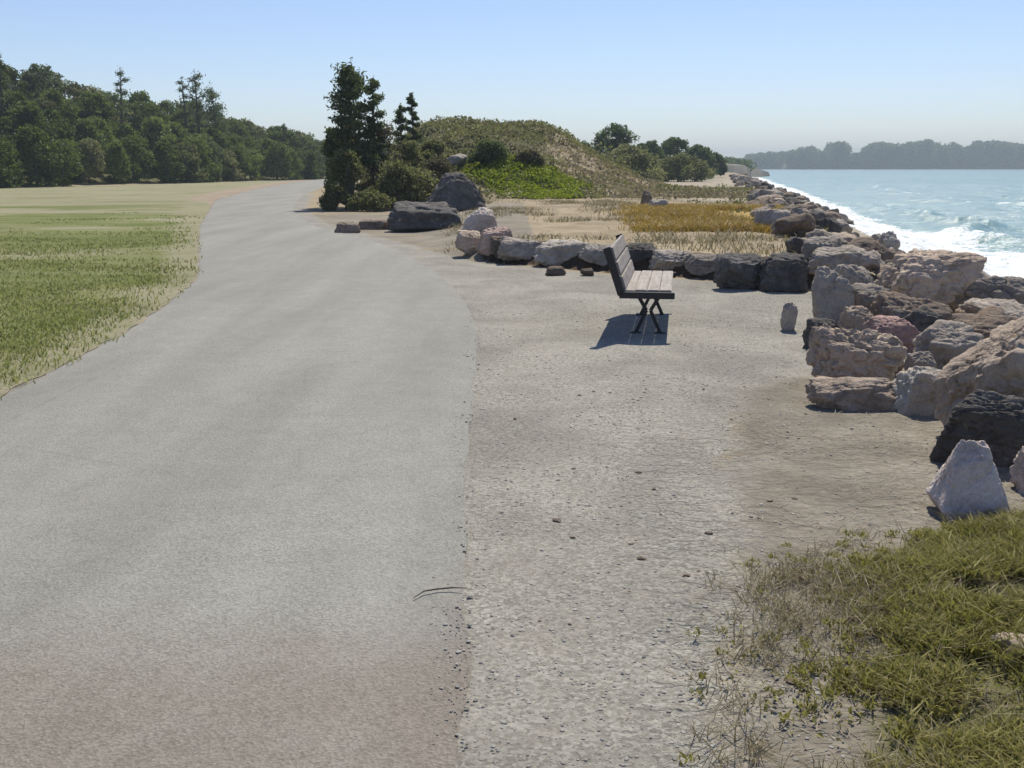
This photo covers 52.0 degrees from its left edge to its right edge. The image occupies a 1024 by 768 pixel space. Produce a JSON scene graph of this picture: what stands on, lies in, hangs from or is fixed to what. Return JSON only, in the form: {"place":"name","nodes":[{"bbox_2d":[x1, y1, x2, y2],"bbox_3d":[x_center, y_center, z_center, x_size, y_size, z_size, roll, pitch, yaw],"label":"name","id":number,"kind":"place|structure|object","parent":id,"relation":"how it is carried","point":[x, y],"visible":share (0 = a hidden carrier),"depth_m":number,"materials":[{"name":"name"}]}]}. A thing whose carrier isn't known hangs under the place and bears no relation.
{"place":"outdoors","nodes":[
{"label":"outdoors","id":0,"kind":"place"},
{"bbox_2d":[0,179,315,400],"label":"lawn","id":1,"kind":"structure","parent":0,"point":[150,202],"depth_m":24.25,"materials":[{"name":"green plant"}]},
{"bbox_2d":[0,179,477,767],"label":"path","id":2,"kind":"structure","parent":0,"point":[232,483],"depth_m":4.79,"materials":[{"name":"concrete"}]},
{"bbox_2d":[0,114,1023,767],"bbox_3d":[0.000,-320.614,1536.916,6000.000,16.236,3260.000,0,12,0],"label":"ground","id":3,"kind":"structure","parent":0,"point":[494,284],"depth_m":5.24,"materials":[{"name":"gravel"}]},
{"bbox_2d":[0,53,19,133],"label":"tall pine","id":4,"kind":"object","parent":3,"relation":"on","point":[3,94],"visible":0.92,"depth_m":86.88,"materials":[{"name":"green plant"}]},
{"bbox_2d":[0,130,22,187],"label":"broadleaf tree","id":5,"kind":"object","parent":3,"relation":"on","point":[4,170],"visible":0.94,"depth_m":76.62,"materials":[{"name":"green plant"}]},
{"bbox_2d":[0,137,25,186],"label":"broadleaf tree","id":6,"kind":"object","parent":3,"relation":"on","point":[17,171],"visible":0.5,"depth_m":78.24,"materials":[{"name":"green plant"}]},
{"bbox_2d":[1,62,32,107],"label":"broadleaf tree","id":7,"kind":"object","parent":3,"relation":"on","point":[14,74],"visible":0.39,"depth_m":103.60,"materials":[{"name":"green plant"}]},
{"bbox_2d":[4,100,61,163],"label":"broadleaf tree","id":8,"kind":"object","parent":3,"relation":"on","point":[24,114],"visible":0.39,"depth_m":87.32,"materials":[{"name":"green plant"}]},
{"bbox_2d":[11,122,64,186],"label":"broadleaf tree","id":9,"kind":"object","parent":3,"relation":"on","point":[28,150],"visible":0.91,"depth_m":80.67,"materials":[{"name":"green plant"}]},
{"bbox_2d":[17,63,75,121],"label":"broadleaf tree","id":10,"kind":"object","parent":3,"relation":"on","point":[35,75],"visible":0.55,"depth_m":105.71,"materials":[{"name":"green plant"}]},
{"bbox_2d":[36,108,77,144],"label":"broadleaf tree","id":11,"kind":"object","parent":3,"relation":"on","point":[66,131],"visible":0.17,"depth_m":90.93,"materials":[{"name":"green plant"}]},
{"bbox_2d":[39,138,84,185],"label":"broadleaf tree","id":12,"kind":"object","parent":3,"relation":"on","point":[75,167],"visible":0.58,"depth_m":83.70,"materials":[{"name":"green plant"}]},
{"bbox_2d":[39,87,84,135],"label":"broadleaf tree","id":13,"kind":"object","parent":3,"relation":"on","point":[59,99],"visible":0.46,"depth_m":99.29,"materials":[{"name":"green plant"}]},
{"bbox_2d":[55,79,91,124],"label":"broadleaf tree","id":14,"kind":"object","parent":3,"relation":"on","point":[71,87],"visible":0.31,"depth_m":109.86,"materials":[{"name":"green plant"}]},
{"bbox_2d":[65,117,110,174],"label":"broadleaf tree","id":15,"kind":"object","parent":3,"relation":"on","point":[86,128],"visible":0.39,"depth_m":93.77,"materials":[{"name":"green plant"}]},
{"bbox_2d":[70,137,107,182],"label":"broadleaf tree","id":16,"kind":"object","parent":3,"relation":"on","point":[94,161],"visible":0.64,"depth_m":88.68,"materials":[{"name":"green plant"}]},
{"bbox_2d":[72,90,119,133],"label":"broadleaf tree","id":17,"kind":"object","parent":3,"relation":"on","point":[95,103],"visible":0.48,"depth_m":103.81,"materials":[{"name":"green plant"}]},
{"bbox_2d":[98,139,133,183],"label":"broadleaf tree","id":18,"kind":"object","parent":3,"relation":"on","point":[118,157],"visible":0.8,"depth_m":91.40,"materials":[{"name":"green plant"}]},
{"bbox_2d":[108,67,141,126],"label":"tall pine","id":19,"kind":"object","parent":3,"relation":"on","point":[121,93],"visible":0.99,"depth_m":102.48,"materials":[{"name":"green plant"}]},
{"bbox_2d":[111,135,159,182],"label":"broadleaf tree","id":20,"kind":"object","parent":3,"relation":"on","point":[137,152],"visible":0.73,"depth_m":95.02,"materials":[{"name":"green plant"}]},
{"bbox_2d":[123,100,165,151],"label":"broadleaf tree","id":21,"kind":"object","parent":3,"relation":"on","point":[139,119],"visible":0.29,"depth_m":111.06,"materials":[{"name":"green plant"}]},
{"bbox_2d":[137,115,176,173],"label":"broadleaf tree","id":22,"kind":"object","parent":3,"relation":"on","point":[153,131],"visible":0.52,"depth_m":103.47,"materials":[{"name":"green plant"}]},
{"bbox_2d":[147,140,186,183],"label":"broadleaf tree","id":23,"kind":"object","parent":3,"relation":"on","point":[166,151],"visible":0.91,"depth_m":97.36,"materials":[{"name":"green plant"}]},
{"bbox_2d":[173,76,198,135],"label":"tall pine","id":24,"kind":"object","parent":3,"relation":"on","point":[184,97],"visible":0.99,"depth_m":112.29,"materials":[{"name":"green plant"}]},
{"bbox_2d":[164,141,209,182],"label":"broadleaf tree","id":25,"kind":"object","parent":3,"relation":"on","point":[194,173],"visible":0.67,"depth_m":100.58,"materials":[{"name":"green plant"}]},
{"bbox_2d":[177,135,218,182],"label":"broadleaf tree","id":26,"kind":"object","parent":3,"relation":"on","point":[205,151],"visible":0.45,"depth_m":103.08,"materials":[{"name":"green plant"}]},
{"bbox_2d":[179,69,222,135],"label":"tall pine","id":27,"kind":"object","parent":3,"relation":"on","point":[195,91],"visible":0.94,"depth_m":114.06,"materials":[{"name":"green plant"}]},
{"bbox_2d":[200,138,225,181],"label":"broadleaf tree","id":28,"kind":"object","parent":3,"relation":"on","point":[217,154],"visible":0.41,"depth_m":105.91,"materials":[{"name":"green plant"}]},
{"bbox_2d":[200,126,232,167],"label":"broadleaf tree","id":29,"kind":"object","parent":3,"relation":"on","point":[219,137],"visible":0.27,"depth_m":113.55,"materials":[{"name":"green plant"}]},
{"bbox_2d":[201,82,243,133],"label":"tall pine","id":30,"kind":"object","parent":3,"relation":"on","point":[211,95],"visible":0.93,"depth_m":115.81,"materials":[{"name":"green plant"}]},
{"bbox_2d":[212,148,244,181],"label":"broadleaf tree","id":31,"kind":"object","parent":3,"relation":"on","point":[231,170],"visible":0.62,"depth_m":109.47,"materials":[{"name":"green plant"}]},
{"bbox_2d":[223,142,255,179],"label":"broadleaf tree","id":32,"kind":"object","parent":3,"relation":"on","point":[245,166],"visible":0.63,"depth_m":112.05,"materials":[{"name":"green plant"}]},
{"bbox_2d":[257,141,295,179],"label":"broadleaf tree","id":33,"kind":"object","parent":3,"relation":"on","point":[277,151],"visible":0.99,"depth_m":119.17,"materials":[{"name":"green plant"}]},
{"bbox_2d":[295,149,320,179],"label":"broadleaf tree","id":34,"kind":"object","parent":3,"relation":"on","point":[310,161],"visible":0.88,"depth_m":125.38,"materials":[{"name":"green plant"}]},
{"bbox_2d":[317,180,350,210],"bbox_3d":[-6.432,-6.800,38.207,1.327,1.198,1.012,0,12,0],"label":"shrub","id":35,"kind":"object","parent":3,"relation":"on","point":[335,194],"visible":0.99,"depth_m":37.96,"materials":[{"name":"green plant"}]},
{"bbox_2d":[323,148,373,209],"bbox_3d":[-6.082,-7.646,39.384,1.975,2.396,1.715,-5,13,-22],"label":"shrub","id":36,"kind":"object","parent":3,"relation":"on","point":[347,163],"visible":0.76,"depth_m":38.92,"materials":[{"name":"green plant"}]},
{"bbox_2d":[317,57,390,193],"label":"evergreen tree","id":37,"kind":"object","parent":3,"relation":"on","point":[350,79],"visible":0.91,"depth_m":40.42,"materials":[{"name":"green plant"}]},
{"bbox_2d":[346,189,396,211],"bbox_3d":[-5.111,-6.622,38.081,1.848,0.942,1.674,0,12,0],"label":"shrub","id":38,"kind":"object","parent":3,"relation":"on","point":[369,200],"visible":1,"depth_m":37.72,"materials":[{"name":"green plant"}]},
{"bbox_2d":[358,75,391,188],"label":"evergreen tree","id":39,"kind":"object","parent":3,"relation":"on","point":[374,97],"visible":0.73,"depth_m":41.29,"materials":[{"name":"green plant"}]},
{"bbox_2d":[354,120,406,193],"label":"shrub","id":40,"kind":"object","parent":3,"relation":"on","point":[387,132],"visible":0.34,"depth_m":41.78,"materials":[{"name":"green plant"}]},
{"bbox_2d":[366,158,420,208],"bbox_3d":[-4.501,-7.504,39.620,2.245,2.053,1.807,0,12,0],"label":"shrub","id":41,"kind":"object","parent":3,"relation":"on","point":[386,185],"visible":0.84,"depth_m":39.33,"materials":[{"name":"green plant"}]},
{"bbox_2d":[391,103,408,160],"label":"cypress tree","id":42,"kind":"object","parent":3,"relation":"on","point":[400,119],"visible":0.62,"depth_m":46.16,"materials":[{"name":"green plant"}]},
{"bbox_2d":[404,92,422,147],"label":"cypress tree","id":43,"kind":"object","parent":3,"relation":"on","point":[413,114],"visible":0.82,"depth_m":45.55,"materials":[{"name":"green plant"}]},
{"bbox_2d":[396,140,431,174],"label":"shrub","id":44,"kind":"object","parent":3,"relation":"on","point":[411,153],"visible":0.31,"depth_m":42.53,"materials":[{"name":"green plant"}]},
{"bbox_2d":[393,165,439,201],"bbox_3d":[-3.647,-7.502,40.036,2.309,1.687,2.037,0,12,0],"label":"shrub","id":45,"kind":"object","parent":3,"relation":"on","point":[424,183],"visible":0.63,"depth_m":39.73,"materials":[{"name":"green plant"}]},
{"bbox_2d":[386,201,461,231],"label":"boulder","id":46,"kind":"object","parent":3,"relation":"on","point":[408,216],"visible":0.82,"depth_m":25.89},
{"bbox_2d":[413,155,455,195],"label":"shrub","id":47,"kind":"object","parent":3,"relation":"on","point":[440,166],"visible":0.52,"depth_m":41.53,"materials":[{"name":"green plant"}]},
{"bbox_2d":[426,172,486,211],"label":"boulder","id":48,"kind":"object","parent":3,"relation":"on","point":[458,191],"visible":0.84,"depth_m":31.50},
{"bbox_2d":[455,230,479,254],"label":"boulder","id":49,"kind":"object","parent":3,"relation":"on","point":[467,239],"visible":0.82,"depth_m":18.60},
{"bbox_2d":[462,207,496,234],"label":"boulder","id":50,"kind":"object","parent":3,"relation":"on","point":[480,219],"visible":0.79,"depth_m":20.63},
{"bbox_2d":[466,139,509,163],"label":"shrub","id":51,"kind":"object","parent":3,"relation":"on","point":[488,150],"visible":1,"depth_m":44.31,"materials":[{"name":"green plant"}]},
{"bbox_2d":[476,226,512,255],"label":"boulder","id":52,"kind":"object","parent":3,"relation":"on","point":[483,245],"visible":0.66,"depth_m":18.08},
{"bbox_2d":[497,236,539,260],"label":"boulder","id":53,"kind":"object","parent":3,"relation":"on","point":[511,249],"visible":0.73,"depth_m":17.45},
{"bbox_2d":[461,153,590,199],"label":"bright ground cover","id":54,"kind":"object","parent":3,"relation":"on","point":[564,191],"visible":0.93,"depth_m":43.06,"materials":[{"name":"plant"}]},
{"bbox_2d":[510,149,547,166],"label":"shrub","id":55,"kind":"object","parent":3,"relation":"on","point":[530,155],"visible":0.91,"depth_m":44.48,"materials":[{"name":"green plant"}]},
{"bbox_2d":[355,115,749,198],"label":"mound scrub","id":56,"kind":"object","parent":3,"relation":"on","point":[493,124],"visible":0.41,"depth_m":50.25,"materials":[{"name":"plant"}]},
{"bbox_2d":[533,239,590,266],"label":"boulder","id":57,"kind":"object","parent":3,"relation":"on","point":[551,252],"visible":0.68,"depth_m":16.90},
{"bbox_2d":[578,244,611,265],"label":"boulder","id":58,"kind":"object","parent":3,"relation":"on","point":[592,253],"visible":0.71,"depth_m":16.42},
{"bbox_2d":[590,122,643,171],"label":"coast tree","id":59,"kind":"object","parent":3,"relation":"on","point":[618,133],"visible":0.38,"depth_m":108.22,"materials":[{"name":"green plant"}]},
{"bbox_2d":[434,122,803,264],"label":"dry grass","id":60,"kind":"structure","parent":3,"relation":"on","point":[611,203],"depth_m":23.76,"materials":[{"name":"plant"}]},
{"bbox_2d":[600,143,667,180],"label":"coast tree","id":61,"kind":"object","parent":3,"relation":"on","point":[632,155],"visible":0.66,"depth_m":92.71,"materials":[{"name":"green plant"}]},
{"bbox_2d":[615,243,657,266],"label":"boulder","id":62,"kind":"object","parent":3,"relation":"on","point":[640,253],"visible":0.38,"depth_m":15.97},
{"bbox_2d":[648,249,693,270],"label":"boulder","id":63,"kind":"object","parent":3,"relation":"on","point":[662,259],"visible":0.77,"depth_m":15.62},
{"bbox_2d":[660,136,691,173],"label":"coast tree","id":64,"kind":"object","parent":3,"relation":"on","point":[670,146],"visible":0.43,"depth_m":124.14,"materials":[{"name":"green plant"}]},
{"bbox_2d":[652,151,716,181],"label":"coast tree","id":65,"kind":"object","parent":3,"relation":"on","point":[686,166],"visible":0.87,"depth_m":108.02,"materials":[{"name":"green plant"}]},
{"bbox_2d":[684,253,716,275],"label":"boulder","id":66,"kind":"object","parent":3,"relation":"on","point":[699,264],"visible":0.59,"depth_m":15.18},
{"bbox_2d":[683,144,718,178],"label":"coast tree","id":67,"kind":"object","parent":3,"relation":"on","point":[699,151],"visible":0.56,"depth_m":133.79,"materials":[{"name":"green plant"}]},
{"bbox_2d":[713,252,762,289],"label":"boulder","id":68,"kind":"object","parent":3,"relation":"on","point":[732,270],"visible":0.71,"depth_m":13.78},
{"bbox_2d":[689,183,827,229],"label":"bank weeds","id":69,"kind":"object","parent":3,"relation":"on","point":[730,199],"visible":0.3,"depth_m":33.87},
{"bbox_2d":[513,376,1022,683],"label":"stones","id":70,"kind":"object","parent":3,"relation":"on","point":[789,681],"visible":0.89,"depth_m":4.68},
{"bbox_2d":[754,209,790,225],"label":"riprap rock","id":71,"kind":"object","parent":3,"relation":"on","point":[770,216],"visible":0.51,"depth_m":20.56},
{"bbox_2d":[757,251,809,292],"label":"boulder","id":72,"kind":"object","parent":3,"relation":"on","point":[782,271],"visible":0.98,"depth_m":13.46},
{"bbox_2d":[780,302,797,330],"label":"boulder","id":73,"kind":"object","parent":3,"relation":"on","point":[789,313],"visible":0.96,"depth_m":10.43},
{"bbox_2d":[774,213,816,236],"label":"riprap rock","id":74,"kind":"object","parent":3,"relation":"on","point":[789,226],"visible":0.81,"depth_m":18.77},
{"bbox_2d":[802,317,839,348],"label":"boulder","id":75,"kind":"object","parent":3,"relation":"on","point":[817,322],"visible":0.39,"depth_m":9.32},
{"bbox_2d":[801,235,841,260],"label":"boulder","id":76,"kind":"object","parent":3,"relation":"on","point":[810,245],"visible":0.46,"depth_m":14.23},
{"bbox_2d":[621,370,1022,754],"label":"straw litter","id":77,"kind":"object","parent":3,"relation":"on","point":[848,731],"visible":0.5,"depth_m":4.15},
{"bbox_2d":[811,266,854,323],"bbox_3d":[3.328,-0.889,10.951,0.418,0.683,0.355,0,12,0],"label":"boulder","id":78,"kind":"object","parent":3,"relation":"on","point":[832,295],"visible":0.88,"depth_m":10.84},
{"bbox_2d":[649,501,1023,767],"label":"dead stems","id":79,"kind":"object","parent":3,"relation":"on","point":[793,576],"visible":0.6,"depth_m":3.66,"materials":[{"name":"plant"}]},
{"bbox_2d":[808,245,879,275],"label":"boulder","id":80,"kind":"object","parent":3,"relation":"on","point":[831,257],"visible":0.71,"depth_m":13.81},
{"bbox_2d":[675,502,1023,767],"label":"weeds","id":81,"kind":"object","parent":3,"relation":"on","point":[1009,529],"visible":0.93,"depth_m":3.56,"materials":[{"name":"green plant"}]},
{"bbox_2d":[805,375,895,410],"bbox_3d":[2.335,0.079,7.178,0.659,0.251,0.330,0,12,0],"label":"boulder","id":82,"kind":"object","parent":3,"relation":"on","point":[858,394],"visible":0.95,"depth_m":7.07,"materials":[{"name":"stone"}]},
{"bbox_2d":[835,264,873,284],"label":"boulder","id":83,"kind":"object","parent":3,"relation":"on","point":[852,273],"visible":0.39,"depth_m":11.73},
{"bbox_2d":[838,306,872,331],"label":"boulder","id":84,"kind":"object","parent":3,"relation":"on","point":[853,317],"visible":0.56,"depth_m":9.99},
{"bbox_2d":[805,323,906,381],"bbox_3d":[2.538,-0.160,7.685,0.703,0.572,0.492,0,12,0],"label":"boulder","id":85,"kind":"object","parent":3,"relation":"on","point":[835,352],"visible":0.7,"depth_m":7.54,"materials":[{"name":"stone"}]},
{"bbox_2d":[845,237,894,260],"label":"riprap rock","id":86,"kind":"object","parent":3,"relation":"on","point":[868,243],"visible":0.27,"depth_m":16.30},
{"bbox_2d":[852,283,891,310],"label":"boulder","id":87,"kind":"object","parent":3,"relation":"on","point":[864,294],"visible":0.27,"depth_m":10.90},
{"bbox_2d":[724,533,1023,767],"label":"weed leaves","id":88,"kind":"object","parent":3,"relation":"on","point":[814,720],"visible":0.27,"depth_m":3.31,"materials":[{"name":"green plant"}]},
{"bbox_2d":[862,315,920,351],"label":"boulder","id":89,"kind":"object","parent":3,"relation":"on","point":[905,332],"visible":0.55,"depth_m":9.11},
{"bbox_2d":[870,291,953,320],"bbox_3d":[3.847,-0.646,10.208,0.736,0.504,0.515,0,12,0],"label":"boulder","id":90,"kind":"object","parent":3,"relation":"on","point":[893,303],"visible":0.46,"depth_m":10.09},
{"bbox_2d":[892,366,940,415],"bbox_3d":[2.768,0.061,7.072,0.423,0.370,0.381,12,11,-2],"label":"boulder","id":91,"kind":"object","parent":3,"relation":"on","point":[914,390],"visible":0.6,"depth_m":6.93,"materials":[{"name":"stone"}]},
{"bbox_2d":[904,351,936,370],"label":"boulder","id":92,"kind":"object","parent":3,"relation":"on","point":[923,359],"visible":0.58,"depth_m":8.02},
{"bbox_2d":[903,305,943,332],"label":"boulder","id":93,"kind":"object","parent":3,"relation":"on","point":[922,318],"visible":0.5,"depth_m":9.69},
{"bbox_2d":[874,248,986,304],"bbox_3d":[4.942,-1.088,12.637,1.266,1.051,0.886,0,12,0],"label":"boulder","id":94,"kind":"object","parent":3,"relation":"on","point":[945,277],"visible":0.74,"depth_m":12.25,"materials":[{"name":"stone"}]},
{"bbox_2d":[912,319,983,369],"bbox_3d":[3.501,-0.282,8.498,0.557,0.450,0.446,0,12,0],"label":"boulder","id":95,"kind":"object","parent":3,"relation":"on","point":[944,342],"visible":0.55,"depth_m":8.38,"materials":[{"name":"stone"}]},
{"bbox_2d":[926,439,1009,521],"bbox_3d":[2.189,0.520,4.978,0.388,0.512,0.307,0,12,0],"label":"boulder","id":96,"kind":"object","parent":3,"relation":"on","point":[966,478],"visible":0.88,"depth_m":4.90,"materials":[{"name":"stone"}]},
{"bbox_2d":[929,389,1023,467],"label":"boulder","id":97,"kind":"object","parent":3,"relation":"on","point":[993,420],"visible":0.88,"depth_m":5.69,"materials":[{"name":"stone"}]},
{"bbox_2d":[933,316,1023,428],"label":"boulder","id":98,"kind":"object","parent":3,"relation":"on","point":[994,361],"visible":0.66,"depth_m":6.20,"materials":[{"name":"stone"}]},
{"bbox_2d":[948,275,1023,313],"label":"boulder","id":99,"kind":"object","parent":3,"relation":"on","point":[1004,287],"visible":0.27,"depth_m":13.56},
{"bbox_2d":[951,313,1020,338],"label":"boulder","id":100,"kind":"object","parent":3,"relation":"on","point":[984,325],"visible":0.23,"depth_m":10.83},
{"bbox_2d":[958,298,1023,316],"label":"boulder","id":101,"kind":"object","parent":3,"relation":"on","point":[1012,307],"visible":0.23,"depth_m":13.14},
{"bbox_2d":[989,632,1023,667],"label":"boulder","id":102,"kind":"object","parent":3,"relation":"on","point":[995,637],"visible":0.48,"depth_m":3.47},
{"bbox_2d":[1009,446,1023,493],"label":"boulder","id":103,"kind":"object","parent":3,"relation":"on","point":[1016,471],"visible":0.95,"depth_m":5.36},
{"bbox_2d":[0,0,1023,158],"label":"sky","id":104,"kind":"structure","parent":0,"point":[733,78],"materials":[{"name":"blue"}]},
{"bbox_2d":[593,202,826,233],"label":"orange grass","id":105,"kind":"structure","parent":0,"point":[677,217],"depth_m":23.53,"materials":[{"name":"plant"}]},
{"bbox_2d":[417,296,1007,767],"bbox_3d":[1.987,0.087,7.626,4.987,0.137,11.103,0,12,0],"label":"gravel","id":106,"kind":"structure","parent":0,"point":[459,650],"depth_m":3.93,"materials":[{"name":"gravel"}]},
{"bbox_2d":[603,234,675,333],"bbox_3d":[1.343,-1.050,10.828,0.677,0.866,2.006,2,12,9],"label":"park bench","id":107,"kind":"object","parent":106,"relation":"on","point":[629,282],"visible":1,"depth_m":10.24,"materials":[{"name":"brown wood"}]},
{"bbox_2d":[753,169,1023,277],"bbox_3d":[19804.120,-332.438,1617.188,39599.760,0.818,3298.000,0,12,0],"label":"sea","id":108,"kind":"structure","parent":0,"point":[979,211],"depth_m":95.77,"materials":[{"name":"liquid"}]},
{"bbox_2d":[754,163,1023,168],"bbox_3d":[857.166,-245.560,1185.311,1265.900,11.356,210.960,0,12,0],"label":"shore","id":109,"kind":"structure","parent":0,"point":[785,166],"depth_m":1116.79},
{"bbox_2d":[741,139,1023,168],"bbox_3d":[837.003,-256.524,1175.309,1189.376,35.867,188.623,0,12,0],"label":"wood","id":110,"kind":"object","parent":109,"relation":"on","point":[925,153],"visible":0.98,"depth_m":1112.47,"materials":[{"name":"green plant"}]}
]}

